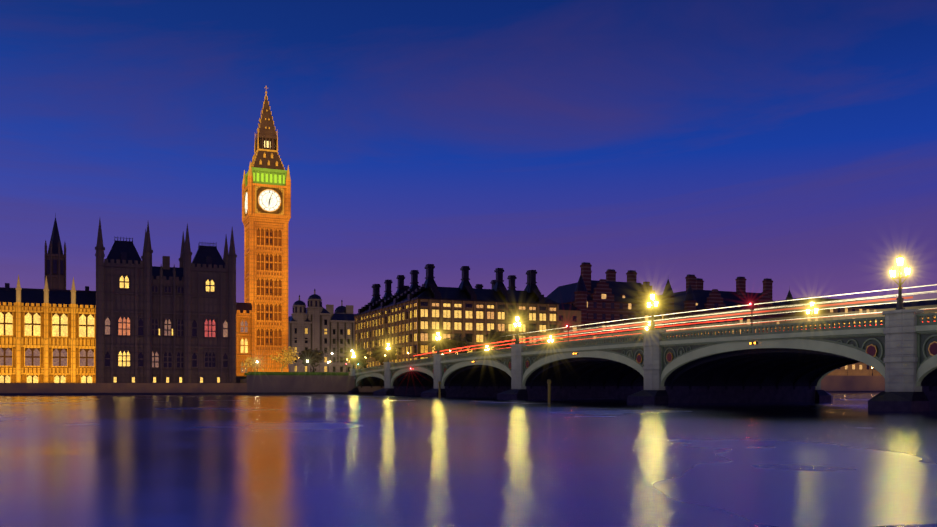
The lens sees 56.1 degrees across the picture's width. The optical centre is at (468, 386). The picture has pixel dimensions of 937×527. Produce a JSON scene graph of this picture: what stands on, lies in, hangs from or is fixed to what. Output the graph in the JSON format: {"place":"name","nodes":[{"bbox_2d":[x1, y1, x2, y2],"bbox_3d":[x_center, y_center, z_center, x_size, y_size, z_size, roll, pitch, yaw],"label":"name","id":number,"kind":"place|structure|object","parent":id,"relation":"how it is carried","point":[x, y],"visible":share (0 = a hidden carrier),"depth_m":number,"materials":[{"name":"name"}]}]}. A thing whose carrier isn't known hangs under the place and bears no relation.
{"place":"outdoors","nodes":[
{"label":"outdoors","id":0,"kind":"place"},
{"bbox_2d":[236,299,254,375],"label":"building","id":1,"kind":"structure","parent":0,"point":[245,330],"depth_m":273.63,"materials":[{"name":"brown stone"}]},
{"bbox_2d":[0,372,884,394],"bbox_3d":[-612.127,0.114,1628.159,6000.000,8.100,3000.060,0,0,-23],"label":"embankment wall","id":2,"kind":"structure","parent":0,"point":[264,383],"depth_m":235.19,"materials":[{"name":"grey stone"}]},
{"bbox_2d":[0,274,95,382],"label":"palace wing","id":3,"kind":"structure","parent":2,"relation":"on","point":[47,335],"depth_m":224.52,"materials":[{"name":"brown stone"}]},
{"bbox_2d":[45,213,65,289],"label":"spire tower","id":4,"kind":"structure","parent":2,"relation":"on","point":[55,265],"depth_m":276.94,"materials":[{"name":"brown stone"}]},
{"bbox_2d":[95,219,236,382],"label":"palace building","id":5,"kind":"structure","parent":2,"relation":"on","point":[165,322],"depth_m":231.92,"materials":[{"name":"brown stone"}]},
{"bbox_2d":[240,357,265,371],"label":"tree","id":6,"kind":"object","parent":2,"relation":"on","point":[252,363],"visible":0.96,"depth_m":267.23,"materials":[{"name":"brown plant"}]},
{"bbox_2d":[242,86,290,371],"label":"clock tower","id":7,"kind":"structure","parent":2,"relation":"on","point":[266,199],"depth_m":285.17,"materials":[{"name":"brown stone"}]},
{"bbox_2d":[269,346,298,371],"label":"tree","id":8,"kind":"object","parent":2,"relation":"on","point":[289,355],"visible":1,"depth_m":263.86,"materials":[{"name":"brown plant"}]},
{"bbox_2d":[298,348,324,371],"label":"embankment tree","id":9,"kind":"object","parent":2,"relation":"on","point":[314,356],"visible":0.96,"depth_m":256.30,"materials":[{"name":"green plant"}]},
{"bbox_2d":[288,289,354,374],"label":"parliament street buildings","id":10,"kind":"structure","parent":2,"relation":"on","point":[328,330],"depth_m":393.66,"materials":[{"name":"grey stone"}]},
{"bbox_2d":[343,348,371,368],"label":"embankment tree","id":11,"kind":"object","parent":2,"relation":"on","point":[360,354],"visible":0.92,"depth_m":330.82,"materials":[{"name":"green plant"}]},
{"bbox_2d":[371,346,396,364],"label":"embankment tree","id":12,"kind":"object","parent":2,"relation":"on","point":[379,352],"visible":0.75,"depth_m":307.96,"materials":[{"name":"green plant"}]},
{"bbox_2d":[430,334,473,354],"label":"embankment tree","id":13,"kind":"object","parent":2,"relation":"on","point":[448,343],"visible":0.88,"depth_m":278.23,"materials":[{"name":"green plant"}]},
{"bbox_2d":[484,329,524,348],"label":"embankment tree","id":14,"kind":"object","parent":2,"relation":"on","point":[497,337],"visible":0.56,"depth_m":283.37,"materials":[{"name":"green plant"}]},
{"bbox_2d":[547,262,674,339],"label":"building","id":15,"kind":"structure","parent":2,"relation":"on","point":[608,298],"depth_m":327.07,"materials":[{"name":"brick"}]},
{"bbox_2d":[658,274,795,336],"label":"building","id":16,"kind":"structure","parent":2,"relation":"on","point":[695,296],"depth_m":347.80,"materials":[{"name":"brick"}]},
{"bbox_2d":[559,297,936,375],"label":"whitehall blocks","id":17,"kind":"structure","parent":2,"relation":"on","point":[570,314],"depth_m":374.48,"materials":[{"name":"brown stone"}]},
{"bbox_2d":[354,264,558,368],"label":"building","id":18,"kind":"structure","parent":0,"point":[414,317],"depth_m":302.46,"materials":[{"name":"brown stone"}]},
{"bbox_2d":[0,392,936,526],"bbox_3d":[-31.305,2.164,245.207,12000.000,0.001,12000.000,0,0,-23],"label":"river water","id":19,"kind":"structure","parent":0,"point":[372,460],"depth_m":25.01,"materials":[{"name":"blue liquid"}]},
{"bbox_2d":[256,301,872,402],"bbox_3d":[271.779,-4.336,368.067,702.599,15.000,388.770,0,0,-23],"label":"street lamps and markers","id":20,"kind":"object","parent":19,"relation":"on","point":[751,303],"visible":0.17,"depth_m":136.68,"materials":[{"name":"grey metal"}]},
{"bbox_2d":[348,309,936,411],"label":"bridge","id":21,"kind":"structure","parent":19,"relation":"in","point":[897,350],"depth_m":114.14,"materials":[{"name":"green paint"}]},
{"bbox_2d":[352,351,354,368],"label":"bridge lamp","id":22,"kind":"object","parent":21,"relation":"on","point":[353,356],"visible":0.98,"depth_m":246.36,"materials":[{"name":"glass"}]},
{"bbox_2d":[386,342,389,361],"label":"bridge lamp","id":23,"kind":"object","parent":21,"relation":"on","point":[388,348],"visible":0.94,"depth_m":216.82,"materials":[{"name":"glass"}]},
{"bbox_2d":[436,331,440,353],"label":"bridge lamp","id":24,"kind":"object","parent":21,"relation":"on","point":[438,337],"visible":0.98,"depth_m":184.76,"materials":[{"name":"glass"}]},
{"bbox_2d":[514,314,520,343],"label":"bridge lamp","id":25,"kind":"object","parent":21,"relation":"on","point":[517,323],"visible":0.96,"depth_m":149.71,"materials":[{"name":"glass"}]},
{"bbox_2d":[647,291,657,329],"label":"bridge lamp","id":26,"kind":"object","parent":21,"relation":"on","point":[652,322],"visible":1,"depth_m":113.14,"materials":[{"name":"glass"}]},
{"bbox_2d":[414,284,936,355],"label":"light trails","id":27,"kind":"object","parent":21,"relation":"on","point":[909,297],"visible":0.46,"depth_m":112.31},
{"bbox_2d":[806,300,817,328],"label":"bridge lamp","id":28,"kind":"object","parent":21,"relation":"on","point":[816,311],"visible":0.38,"depth_m":123.51,"materials":[{"name":"glass"}]},
{"bbox_2d":[889,255,910,309],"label":"bridge lamp","id":29,"kind":"object","parent":21,"relation":"on","point":[892,270],"visible":0.98,"depth_m":78.10,"materials":[{"name":"glass"}]},
{"bbox_2d":[0,0,936,316],"label":"sky","id":30,"kind":"structure","parent":0,"point":[792,143],"materials":[{"name":"blue"}]},
{"bbox_2d":[532,336,566,344],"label":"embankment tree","id":31,"kind":"object","parent":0,"point":[557,340],"depth_m":290.75,"materials":[{"name":"yellow plant"}]},
{"bbox_2d":[596,333,631,338],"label":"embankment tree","id":32,"kind":"object","parent":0,"point":[614,335],"depth_m":300.30,"materials":[{"name":"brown plant"}]}
]}

